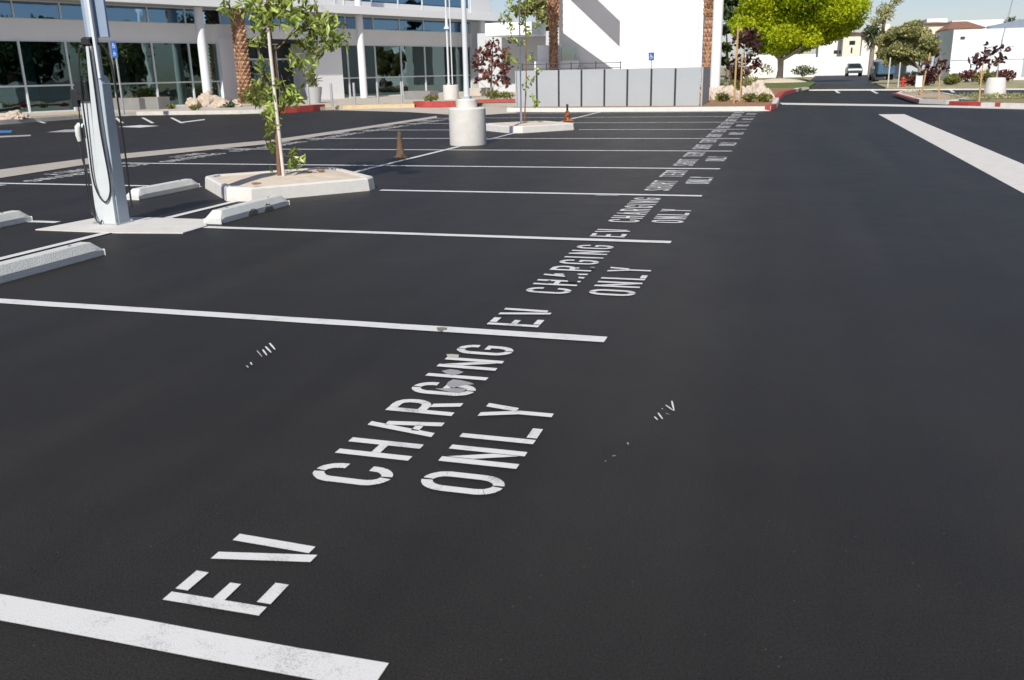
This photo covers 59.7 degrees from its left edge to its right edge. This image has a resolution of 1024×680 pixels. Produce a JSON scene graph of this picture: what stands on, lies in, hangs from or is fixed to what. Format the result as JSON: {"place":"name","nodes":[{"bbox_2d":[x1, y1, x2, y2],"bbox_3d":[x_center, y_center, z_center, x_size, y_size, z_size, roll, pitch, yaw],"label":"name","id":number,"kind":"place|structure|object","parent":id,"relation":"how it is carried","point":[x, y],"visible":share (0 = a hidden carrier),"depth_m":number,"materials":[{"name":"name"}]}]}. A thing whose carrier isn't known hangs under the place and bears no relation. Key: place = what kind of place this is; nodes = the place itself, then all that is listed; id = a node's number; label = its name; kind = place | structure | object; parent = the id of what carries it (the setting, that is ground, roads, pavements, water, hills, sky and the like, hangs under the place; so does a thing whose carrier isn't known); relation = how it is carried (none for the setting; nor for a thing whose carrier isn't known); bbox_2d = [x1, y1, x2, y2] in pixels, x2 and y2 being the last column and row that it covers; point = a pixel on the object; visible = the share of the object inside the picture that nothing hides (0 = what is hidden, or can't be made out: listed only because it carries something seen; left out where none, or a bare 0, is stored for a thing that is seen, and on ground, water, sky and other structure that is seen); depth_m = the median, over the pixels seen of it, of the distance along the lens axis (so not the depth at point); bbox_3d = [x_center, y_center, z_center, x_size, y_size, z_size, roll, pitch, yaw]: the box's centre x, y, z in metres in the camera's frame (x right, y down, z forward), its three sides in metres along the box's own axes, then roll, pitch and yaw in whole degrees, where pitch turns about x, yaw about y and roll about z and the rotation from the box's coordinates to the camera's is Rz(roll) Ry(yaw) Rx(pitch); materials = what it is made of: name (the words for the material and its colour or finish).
{"place":"outdoors","nodes":[
{"label":"outdoors","id":0,"kind":"place"},
{"bbox_2d":[28,92,515,117],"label":"pavement","id":1,"kind":"structure","parent":0,"point":[373,100],"depth_m":42.30,"materials":[{"name":"concrete"}]},
{"bbox_2d":[0,110,28,119],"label":"boulder","id":2,"kind":"object","parent":1,"relation":"on","point":[17,114],"visible":0.85,"depth_m":32.85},
{"bbox_2d":[110,41,124,114],"bbox_3d":[-15.274,-10.168,34.692,0.250,2.750,0.078,4,17,16],"label":"parking sign","id":3,"kind":"object","parent":1,"relation":"on","point":[114,50],"visible":1,"depth_m":34.53,"materials":[{"name":"metal"}]},
{"bbox_2d":[113,98,145,109],"bbox_3d":[-17.701,-10.952,41.360,2.031,0.512,0.700,7,19,26],"label":"concrete planter","id":4,"kind":"object","parent":1,"relation":"on","point":[134,103],"visible":0.61,"depth_m":40.87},
{"bbox_2d":[141,97,170,108],"bbox_3d":[-16.422,-10.908,41.087,1.194,0.532,0.700,7,19,27],"label":"concrete planter","id":5,"kind":"object","parent":1,"relation":"on","point":[156,102],"visible":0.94,"depth_m":40.74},
{"bbox_2d":[196,90,218,106],"bbox_3d":[-14.466,-11.428,42.461,1.189,0.931,1.175,-9,19,-25],"label":"boulder","id":6,"kind":"object","parent":1,"relation":"on","point":[206,99],"visible":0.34,"depth_m":42.09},
{"bbox_2d":[229,8,251,103],"bbox_3d":[-14.077,-18.815,44.778,6.106,13.462,6.150,4,17,16],"label":"palm tree","id":7,"kind":"object","parent":1,"relation":"on","point":[241,53],"visible":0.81,"depth_m":45.76,"materials":[{"name":"brown plant"}]},
{"bbox_2d":[0,0,513,112],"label":"office building","id":8,"kind":"structure","parent":1,"relation":"on","point":[178,52],"depth_m":45.15,"materials":[{"name":"paint"}]},
{"bbox_2d":[0,41,23,85],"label":"window pane","id":9,"kind":"structure","parent":8,"relation":"in","point":[10,65],"depth_m":38.15,"materials":[{"name":"black glass"}]},
{"bbox_2d":[0,87,28,112],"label":"window pane","id":10,"kind":"structure","parent":8,"relation":"in","point":[11,98],"depth_m":38.47,"materials":[{"name":"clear glass"}]},
{"bbox_2d":[19,41,69,84],"bbox_3d":[-20.552,-12.179,39.296,0.008,1.814,1.978,11,21,35],"label":"window pane","id":11,"kind":"structure","parent":8,"relation":"in","point":[44,63],"depth_m":39.28,"materials":[{"name":"black glass"}]},
{"bbox_2d":[27,86,73,111],"bbox_3d":[-20.521,-10.742,39.728,0.008,1.044,1.978,11,21,35],"label":"window pane","id":12,"kind":"structure","parent":8,"relation":"in","point":[45,98],"depth_m":39.70,"materials":[{"name":"teal glass"}]},
{"bbox_2d":[66,42,113,83],"bbox_3d":[-19.317,-12.683,40.885,0.008,1.814,2.028,11,21,35],"label":"window pane","id":13,"kind":"structure","parent":8,"relation":"in","point":[72,47],"depth_m":40.60,"materials":[{"name":"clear glass"}]},
{"bbox_2d":[0,40,220,112],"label":"window frame","id":14,"kind":"structure","parent":8,"relation":"in","point":[156,83],"depth_m":40.51,"materials":[{"name":"white metal"}]},
{"bbox_2d":[110,43,154,82],"bbox_3d":[-18.052,-13.200,42.513,0.008,1.814,2.078,11,21,35],"label":"window pane","id":15,"kind":"structure","parent":8,"relation":"in","point":[135,64],"depth_m":42.57,"materials":[{"name":"black glass"}]},
{"bbox_2d":[117,84,156,97],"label":"window pane","id":16,"kind":"structure","parent":8,"relation":"in","point":[128,90],"depth_m":42.92,"materials":[{"name":"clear glass"}]},
{"bbox_2d":[152,43,191,81],"bbox_3d":[-16.803,-13.710,44.122,0.008,1.814,1.978,11,21,35],"label":"window pane","id":17,"kind":"structure","parent":8,"relation":"in","point":[172,64],"depth_m":44.12,"materials":[{"name":"teal glass"}]},
{"bbox_2d":[158,83,193,104],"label":"window pane","id":18,"kind":"structure","parent":8,"relation":"in","point":[178,93],"depth_m":44.59,"materials":[{"name":"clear glass"}]},
{"bbox_2d":[189,43,218,80],"bbox_3d":[-15.702,-14.159,45.540,0.008,1.814,1.578,11,21,35],"label":"window pane","id":19,"kind":"structure","parent":8,"relation":"in","point":[211,48],"depth_m":45.62,"materials":[{"name":"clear glass"}]},
{"bbox_2d":[194,82,220,97],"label":"window pane","id":20,"kind":"structure","parent":8,"relation":"in","point":[215,86],"depth_m":46.12,"materials":[{"name":"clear glass"}]},
{"bbox_2d":[0,0,469,32],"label":"upper window frame","id":21,"kind":"structure","parent":8,"relation":"in","point":[11,4],"depth_m":44.12,"materials":[{"name":"white metal"}]},
{"bbox_2d":[348,46,374,76],"bbox_3d":[-9.112,-16.849,54.024,0.008,1.814,2.228,11,21,35],"label":"window pane","id":22,"kind":"structure","parent":8,"relation":"in","point":[352,50],"depth_m":53.99,"materials":[{"name":"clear glass"}]},
{"bbox_2d":[350,78,375,96],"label":"window pane","id":23,"kind":"structure","parent":8,"relation":"in","point":[371,82],"depth_m":54.75,"materials":[{"name":"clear glass"}]},
{"bbox_2d":[375,46,400,76],"bbox_3d":[-7.743,-17.407,55.786,0.008,1.814,2.228,11,21,35],"label":"window pane","id":24,"kind":"structure","parent":8,"relation":"in","point":[388,63],"depth_m":55.80,"materials":[{"name":"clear glass"}]},
{"bbox_2d":[377,77,400,94],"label":"window pane","id":25,"kind":"structure","parent":8,"relation":"in","point":[386,86],"depth_m":56.20,"materials":[{"name":"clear glass"}]},
{"bbox_2d":[342,45,471,97],"bbox_3d":[-6.497,-17.363,57.508,0.110,3.040,12.400,11,21,35],"label":"window frame","id":26,"kind":"structure","parent":8,"relation":"in","point":[401,76],"depth_m":56.58,"materials":[{"name":"white metal"}]},
{"bbox_2d":[401,46,424,75],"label":"window pane","id":27,"kind":"structure","parent":8,"relation":"in","point":[412,56],"depth_m":57.54,"materials":[{"name":"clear glass"}]},
{"bbox_2d":[403,77,425,90],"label":"window pane","id":28,"kind":"structure","parent":8,"relation":"in","point":[409,83],"depth_m":57.95,"materials":[{"name":"clear glass"}]},
{"bbox_2d":[425,47,446,75],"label":"window pane","id":29,"kind":"structure","parent":8,"relation":"in","point":[436,57],"depth_m":59.28,"materials":[{"name":"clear glass"}]},
{"bbox_2d":[426,76,447,92],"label":"window pane","id":30,"kind":"structure","parent":8,"relation":"in","point":[436,83],"depth_m":59.67,"materials":[{"name":"clear glass"}]},
{"bbox_2d":[449,47,469,74],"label":"window pane","id":31,"kind":"structure","parent":8,"relation":"in","point":[457,53],"depth_m":60.97,"materials":[{"name":"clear glass"}]},
{"bbox_2d":[303,74,322,102],"bbox_3d":[-9.912,-12.627,44.629,0.924,1.521,0.882,4,17,16],"label":"plant pot","id":32,"kind":"object","parent":1,"relation":"on","point":[315,93],"visible":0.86,"depth_m":44.46,"materials":[{"name":"white concrete"}]},
{"bbox_2d":[325,103,414,108],"bbox_3d":[-6.370,-10.490,40.138,4.166,0.190,1.272,-3,17,-6],"label":"warning strip","id":33,"kind":"object","parent":1,"relation":"on","point":[392,105],"visible":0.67,"depth_m":39.74,"materials":[{"name":"paint"}]},
{"bbox_2d":[404,91,437,98],"bbox_3d":[-4.868,-13.120,47.805,1.826,0.432,0.700,10,20,34],"label":"concrete planter","id":34,"kind":"object","parent":1,"relation":"on","point":[414,94],"visible":0.77,"depth_m":47.50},
{"bbox_2d":[443,0,458,99],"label":"light pole","id":35,"kind":"object","parent":1,"relation":"on","point":[450,92],"visible":0.98,"depth_m":45.78,"materials":[{"name":"metal"}]},
{"bbox_2d":[470,37,513,90],"bbox_3d":[-1.093,-15.034,49.235,2.676,3.130,1.829,4,17,16],"label":"ornamental tree","id":36,"kind":"object","parent":1,"relation":"on","point":[503,66],"visible":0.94,"depth_m":49.02,"materials":[{"name":"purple plant"}]},
{"bbox_2d":[477,22,558,91],"bbox_3d":[0.250,-18.520,58.858,5.771,4.284,5.550,4,17,16],"label":"entrance annex","id":37,"kind":"object","parent":1,"relation":"on","point":[535,39],"visible":0.5,"depth_m":59.37,"materials":[{"name":"paint"}]},
{"bbox_2d":[534,45,585,70],"bbox_3d":[3.467,-15.885,52.367,4.371,2.764,1.000,4,17,16],"label":"outdoor stair","id":38,"kind":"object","parent":1,"relation":"on","point":[543,54],"visible":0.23,"depth_m":52.60,"materials":[{"name":"grey concrete"}]},
{"bbox_2d":[0,90,1023,679],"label":"parking lot asphalt","id":39,"kind":"structure","parent":0,"point":[812,328],"depth_m":4.09,"materials":[{"name":"asphalt"}]},
{"bbox_2d":[0,210,32,227],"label":"wheel stop","id":40,"kind":"object","parent":39,"relation":"on","point":[11,217],"visible":1,"depth_m":9.49,"materials":[{"name":"concrete"}]},
{"bbox_2d":[0,242,105,283],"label":"wheel stop","id":41,"kind":"object","parent":39,"relation":"on","point":[31,264],"visible":1,"depth_m":7.16,"materials":[{"name":"paint"}]},
{"bbox_2d":[0,232,111,259],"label":"line","id":42,"kind":"object","parent":39,"relation":"on","point":[49,246],"visible":1,"depth_m":8.20,"materials":[{"name":"paint"}]},
{"bbox_2d":[35,217,206,233],"bbox_3d":[-3.926,-1.195,9.276,1.689,0.010,0.902,4,17,16],"label":"charger pad","id":43,"kind":"object","parent":39,"relation":"on","point":[150,225],"visible":0.78,"depth_m":9.14,"materials":[{"name":"concrete"}]},
{"bbox_2d":[70,0,134,224],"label":"charging station","id":44,"kind":"object","parent":43,"relation":"on","point":[92,97],"visible":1,"depth_m":9.06,"materials":[{"name":"white plastic"}]},
{"bbox_2d":[0,109,266,124],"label":"kerb","id":45,"kind":"structure","parent":39,"relation":"on","point":[38,119],"depth_m":37.08,"materials":[{"name":"concrete"}]},
{"bbox_2d":[126,179,199,199],"bbox_3d":[-4.609,-2.005,11.819,0.212,0.141,1.270,4,17,16],"label":"wheel stop","id":46,"kind":"object","parent":39,"relation":"on","point":[149,191],"visible":0.91,"depth_m":11.68,"materials":[{"name":"paint"}]},
{"bbox_2d":[0,594,388,679],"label":"stall line","id":47,"kind":"object","parent":39,"relation":"on","point":[256,654],"visible":1,"depth_m":2.40,"materials":[{"name":"paint"}]},
{"bbox_2d":[0,116,436,177],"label":"concrete gutter strip","id":48,"kind":"object","parent":39,"relation":"on","point":[15,171],"visible":0.89,"depth_m":18.46,"materials":[{"name":"concrete"}]},
{"bbox_2d":[163,534,316,614],"bbox_3d":[-0.806,0.708,2.732,0.319,0.001,0.398,4,17,16],"label":"painted word","id":49,"kind":"object","parent":39,"relation":"on","point":[269,596],"visible":1,"depth_m":2.67,"materials":[{"name":"paint"}]},
{"bbox_2d":[203,195,289,223],"bbox_3d":[-2.911,-1.459,9.883,0.212,0.141,1.380,4,17,16],"label":"wheel stop","id":50,"kind":"object","parent":39,"relation":"on","point":[223,215],"visible":0.99,"depth_m":9.70,"materials":[{"name":"paint"}]},
{"bbox_2d":[205,167,374,201],"bbox_3d":[-3.003,-2.131,12.005,1.937,0.197,1.965,-10,19,-26],"label":"island","id":51,"kind":"object","parent":39,"relation":"on","point":[293,183],"visible":0.94,"depth_m":11.48,"materials":[{"name":"concrete"}]},
{"bbox_2d":[267,28,284,175],"bbox_3d":[-3.055,-3.071,11.638,0.153,1.873,0.069,0,17,5],"label":"stake","id":52,"kind":"object","parent":51,"relation":"on","point":[269,45],"visible":0.87,"depth_m":11.60,"materials":[{"name":"brown wood"}]},
{"bbox_2d":[216,0,350,175],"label":"young tree","id":53,"kind":"object","parent":51,"relation":"on","point":[268,11],"visible":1,"depth_m":11.44,"materials":[{"name":"green plant"}]},
{"bbox_2d":[274,104,324,112],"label":"red kerb","id":54,"kind":"structure","parent":39,"relation":"on","point":[306,108],"depth_m":37.81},
{"bbox_2d":[0,298,606,341],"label":"stall line","id":55,"kind":"object","parent":39,"relation":"on","point":[347,322],"visible":1,"depth_m":5.51,"materials":[{"name":"paint"}]},
{"bbox_2d":[313,345,512,484],"bbox_3d":[-0.375,0.281,4.122,0.320,0.001,1.772,4,17,16],"label":"painted word","id":56,"kind":"object","parent":39,"relation":"on","point":[383,445],"visible":1,"depth_m":3.86,"materials":[{"name":"paint"}]},
{"bbox_2d":[437,369,472,392],"bbox_3d":[-0.273,0.199,4.380,0.184,0.001,0.354,0,17,3],"label":"paint smudge","id":57,"kind":"object","parent":56,"relation":"on","point":[453,383],"visible":1,"depth_m":4.34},
{"bbox_2d":[338,107,516,114],"bbox_3d":[-3.816,-9.915,38.277,5.365,0.001,14.423,-14,21,-37],"label":"concrete apron","id":58,"kind":"object","parent":39,"relation":"on","point":[490,110],"visible":0.58,"depth_m":36.76,"materials":[{"name":"concrete"}]},
{"bbox_2d":[413,101,455,107],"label":"red kerb","id":59,"kind":"structure","parent":58,"relation":"on","point":[431,104],"depth_m":39.09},
{"bbox_2d":[142,163,719,168],"bbox_3d":[-2.012,-2.887,14.778,10.662,0.001,0.114,4,17,16],"label":"stall line","id":60,"kind":"object","parent":39,"relation":"on","point":[448,166],"visible":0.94,"depth_m":14.38,"materials":[{"name":"paint"}]},
{"bbox_2d":[204,226,670,242],"bbox_3d":[-0.866,-1.000,8.421,4.692,0.001,0.114,4,17,16],"label":"stall line","id":61,"kind":"object","parent":39,"relation":"on","point":[530,237],"visible":1,"depth_m":8.35,"materials":[{"name":"paint"}]},
{"bbox_2d":[449,0,485,145],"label":"light pole","id":62,"kind":"object","parent":39,"relation":"on","point":[467,121],"visible":0.99,"depth_m":18.38,"materials":[{"name":"concrete"}]},
{"bbox_2d":[421,403,552,494],"bbox_3d":[-0.079,0.423,3.627,0.320,0.001,0.893,4,17,16],"label":"painted word","id":63,"kind":"object","parent":39,"relation":"on","point":[431,484],"visible":1,"depth_m":3.51,"materials":[{"name":"paint"}]},
{"bbox_2d":[317,149,663,150],"bbox_3d":[-1.155,-3.736,17.541,10.662,0.001,0.114,4,17,16],"label":"stall line","id":64,"kind":"object","parent":39,"relation":"on","point":[549,150],"visible":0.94,"depth_m":16.93,"materials":[{"name":"paint"}]},
{"bbox_2d":[487,308,550,326],"bbox_3d":[0.056,-0.141,5.495,0.320,0.001,0.397,4,17,16],"label":"painted word","id":65,"kind":"object","parent":39,"relation":"on","point":[515,322],"visible":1,"depth_m":5.43,"materials":[{"name":"paint"}]},
{"bbox_2d":[486,121,574,132],"bbox_3d":[0.427,-5.525,23.060,1.937,0.196,1.965,-10,19,-26],"label":"tree island","id":66,"kind":"object","parent":39,"relation":"on","point":[526,127],"visible":0.91,"depth_m":22.46,"materials":[{"name":"concrete"}]},
{"bbox_2d":[498,0,544,122],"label":"young tree","id":67,"kind":"object","parent":66,"relation":"on","point":[528,34],"visible":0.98,"depth_m":22.31,"materials":[{"name":"green plant"}]},
{"bbox_2d":[379,189,701,195],"bbox_3d":[0.260,-1.831,11.107,4.132,0.001,0.113,4,17,16],"label":"stall line","id":68,"kind":"object","parent":39,"relation":"on","point":[542,192],"visible":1,"depth_m":11.10,"materials":[{"name":"paint"}]},
{"bbox_2d":[350,138,739,138],"bbox_3d":[-0.297,-4.584,20.305,10.662,0.001,0.114,4,17,16],"label":"stall line","id":69,"kind":"object","parent":39,"relation":"on","point":[555,138],"visible":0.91,"depth_m":19.84,"materials":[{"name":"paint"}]},
{"bbox_2d":[526,245,611,293],"bbox_3d":[0.481,-0.568,6.886,0.320,0.001,1.772,4,17,16],"label":"painted word","id":70,"kind":"object","parent":39,"relation":"on","point":[556,282],"visible":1,"depth_m":6.79,"materials":[{"name":"paint"}]},
{"bbox_2d":[589,267,650,295],"bbox_3d":[0.783,-0.425,6.389,0.320,0.001,0.892,4,17,16],"label":"painted word","id":71,"kind":"object","parent":39,"relation":"on","point":[627,283],"visible":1,"depth_m":6.28,"materials":[{"name":"paint"}]},
{"bbox_2d":[608,198,659,221],"bbox_3d":[1.345,-1.417,9.648,0.320,0.001,1.772,4,17,16],"label":"painted word","id":72,"kind":"object","parent":39,"relation":"on","point":[636,209],"visible":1,"depth_m":9.60,"materials":[{"name":"paint"}]},
{"bbox_2d":[507,106,770,111],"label":"kerb","id":73,"kind":"structure","parent":39,"relation":"on","point":[664,109],"depth_m":31.59,"materials":[{"name":"concrete"}]},
{"bbox_2d":[510,88,801,107],"bbox_3d":[8.675,-11.988,44.092,11.200,0.152,27.500,4,17,16],"label":"planting strip","id":74,"kind":"object","parent":39,"relation":"on","point":[725,103],"visible":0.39,"depth_m":33.27,"materials":[{"name":"soil"}]},
{"bbox_2d":[515,67,709,106],"bbox_3d":[3.884,-9.777,34.498,7.490,1.330,3.023,6,18,21],"label":"panel fence","id":75,"kind":"object","parent":74,"relation":"on","point":[680,86],"visible":0.92,"depth_m":33.00,"materials":[{"name":"metal"}]},
{"bbox_2d":[559,0,723,90],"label":"building","id":76,"kind":"structure","parent":74,"relation":"on","point":[630,34],"depth_m":45.58,"materials":[{"name":"paint"}]},
{"bbox_2d":[700,0,712,95],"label":"palm tree","id":77,"kind":"object","parent":74,"relation":"on","point":[708,22],"visible":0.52,"depth_m":42.62,"materials":[{"name":"brown plant"}]},
{"bbox_2d":[733,26,742,102],"bbox_3d":[8.660,-10.477,34.030,0.090,2.750,2.131,5,18,20],"label":"tree stake","id":78,"kind":"object","parent":74,"relation":"on","point":[736,68],"visible":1,"depth_m":33.27,"materials":[{"name":"brown wood"}]},
{"bbox_2d":[727,26,762,86],"bbox_3d":[12.997,-15.555,49.434,2.365,3.436,1.600,-13,20,-34],"label":"ornamental tree","id":79,"kind":"object","parent":74,"relation":"on","point":[748,34],"visible":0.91,"depth_m":49.27,"materials":[{"name":"purple plant"}]},
{"bbox_2d":[781,103,1023,108],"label":"cross gutter","id":80,"kind":"object","parent":39,"relation":"on","point":[950,106],"visible":1,"depth_m":31.85,"materials":[{"name":"concrete"}]},
{"bbox_2d":[809,88,1023,90],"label":"kerb","id":81,"kind":"structure","parent":39,"relation":"on","point":[904,89],"depth_m":50.54,"materials":[{"name":"concrete"}]},
{"bbox_2d":[894,88,968,104],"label":"planted island","id":82,"kind":"structure","parent":39,"relation":"on","point":[928,97],"depth_m":36.43,"materials":[{"name":"concrete"}]},
{"bbox_2d":[924,51,949,98],"bbox_3d":[16.021,-9.961,33.651,1.020,1.768,0.821,4,17,16],"label":"ornamental tree","id":83,"kind":"object","parent":82,"relation":"on","point":[931,72],"visible":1,"depth_m":33.65,"materials":[{"name":"purple plant"}]},
{"bbox_2d":[879,114,1023,192],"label":"concrete gutter","id":84,"kind":"object","parent":39,"relation":"on","point":[1006,170],"visible":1,"depth_m":14.97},
{"bbox_2d":[947,92,1023,107],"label":"planted island","id":85,"kind":"structure","parent":39,"relation":"on","point":[1000,100],"depth_m":32.23,"materials":[{"name":"concrete"}]},
{"bbox_2d":[968,41,1013,101],"bbox_3d":[16.478,-9.293,30.925,1.406,2.036,0.741,0,17,2],"label":"ornamental tree","id":86,"kind":"object","parent":85,"relation":"on","point":[984,59],"visible":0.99,"depth_m":30.76,"materials":[{"name":"purple plant"}]},
{"bbox_2d":[983,0,1012,96],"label":"light pole","id":87,"kind":"object","parent":39,"relation":"on","point":[996,84],"visible":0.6,"depth_m":36.24,"materials":[{"name":"concrete"}]},
{"bbox_2d":[513,0,558,30],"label":"dark tree","id":88,"kind":"object","parent":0,"point":[536,6],"visible":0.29,"depth_m":74.60,"materials":[{"name":"green plant"}]},
{"bbox_2d":[546,0,559,69],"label":"palm tree","id":89,"kind":"object","parent":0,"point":[553,11],"visible":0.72,"depth_m":51.43,"materials":[{"name":"brown plant"}]},
{"bbox_2d":[492,0,1023,67],"label":"sky","id":90,"kind":"structure","parent":0,"point":[954,10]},
{"bbox_2d":[720,78,815,87],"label":"lawn","id":91,"kind":"structure","parent":0,"point":[808,83],"depth_m":68.77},
{"bbox_2d":[721,0,738,85],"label":"dark tree","id":92,"kind":"object","parent":91,"relation":"on","point":[728,11],"visible":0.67,"depth_m":60.44,"materials":[{"name":"plant"}]},
{"bbox_2d":[755,78,805,82],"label":"mound","id":93,"kind":"object","parent":91,"relation":"on","point":[779,80],"visible":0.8,"depth_m":76.12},
{"bbox_2d":[723,0,873,77],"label":"broadleaf tree","id":94,"kind":"object","parent":93,"relation":"on","point":[786,29],"visible":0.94,"depth_m":74.06,"materials":[{"name":"green plant"}]},
{"bbox_2d":[720,68,889,82],"bbox_3d":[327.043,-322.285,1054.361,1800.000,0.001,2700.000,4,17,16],"label":"ground","id":95,"kind":"structure","parent":0,"point":[723,70],"depth_m":115.47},
{"bbox_2d":[743,54,815,77],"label":"house","id":96,"kind":"structure","parent":95,"relation":"on","point":[793,62],"depth_m":117.56,"materials":[{"name":"paint"}]},
{"bbox_2d":[720,75,919,89],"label":"street","id":97,"kind":"structure","parent":0,"point":[842,82],"depth_m":73.89,"materials":[{"name":"asphalt"}]},
{"bbox_2d":[816,35,869,56],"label":"house","id":98,"kind":"structure","parent":97,"relation":"on","point":[833,49],"depth_m":135.04,"materials":[{"name":"paint"}]},
{"bbox_2d":[814,56,875,75],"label":"boundary wall","id":99,"kind":"structure","parent":97,"relation":"on","point":[826,66],"depth_m":124.73,"materials":[{"name":"paint"}]},
{"bbox_2d":[841,32,863,56],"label":"house","id":100,"kind":"structure","parent":97,"relation":"on","point":[850,45],"depth_m":130.69,"materials":[{"name":"paint"}]},
{"bbox_2d":[860,21,885,76],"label":"palm tree","id":101,"kind":"object","parent":97,"relation":"on","point":[872,31],"visible":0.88,"depth_m":104.59,"materials":[{"name":"green plant"}]},
{"bbox_2d":[869,60,895,80],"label":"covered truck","id":102,"kind":"object","parent":97,"relation":"on","point":[878,69],"visible":0.81,"depth_m":77.60,"materials":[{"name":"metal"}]},
{"bbox_2d":[868,0,904,59],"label":"palm tree","id":103,"kind":"object","parent":97,"relation":"on","point":[885,14],"visible":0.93,"depth_m":105.20,"materials":[{"name":"green plant"}]},
{"bbox_2d":[874,78,1023,88],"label":"verge","id":104,"kind":"structure","parent":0,"point":[893,83],"depth_m":55.14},
{"bbox_2d":[874,19,941,71],"bbox_3d":[26.950,-19.565,60.654,4.380,4.167,3.429,4,17,16],"label":"broadleaf tree","id":105,"kind":"object","parent":104,"relation":"on","point":[898,45],"visible":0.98,"depth_m":60.37,"materials":[{"name":"green plant"}]},
{"bbox_2d":[893,19,1023,79],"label":"warehouse","id":106,"kind":"structure","parent":0,"point":[958,47],"depth_m":67.50,"materials":[{"name":"paint"}]},
{"bbox_2d":[936,21,986,32],"bbox_3d":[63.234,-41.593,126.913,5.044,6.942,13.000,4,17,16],"label":"roof","id":107,"kind":"structure","parent":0,"point":[960,25],"depth_m":122.66,"materials":[{"name":"paint"}]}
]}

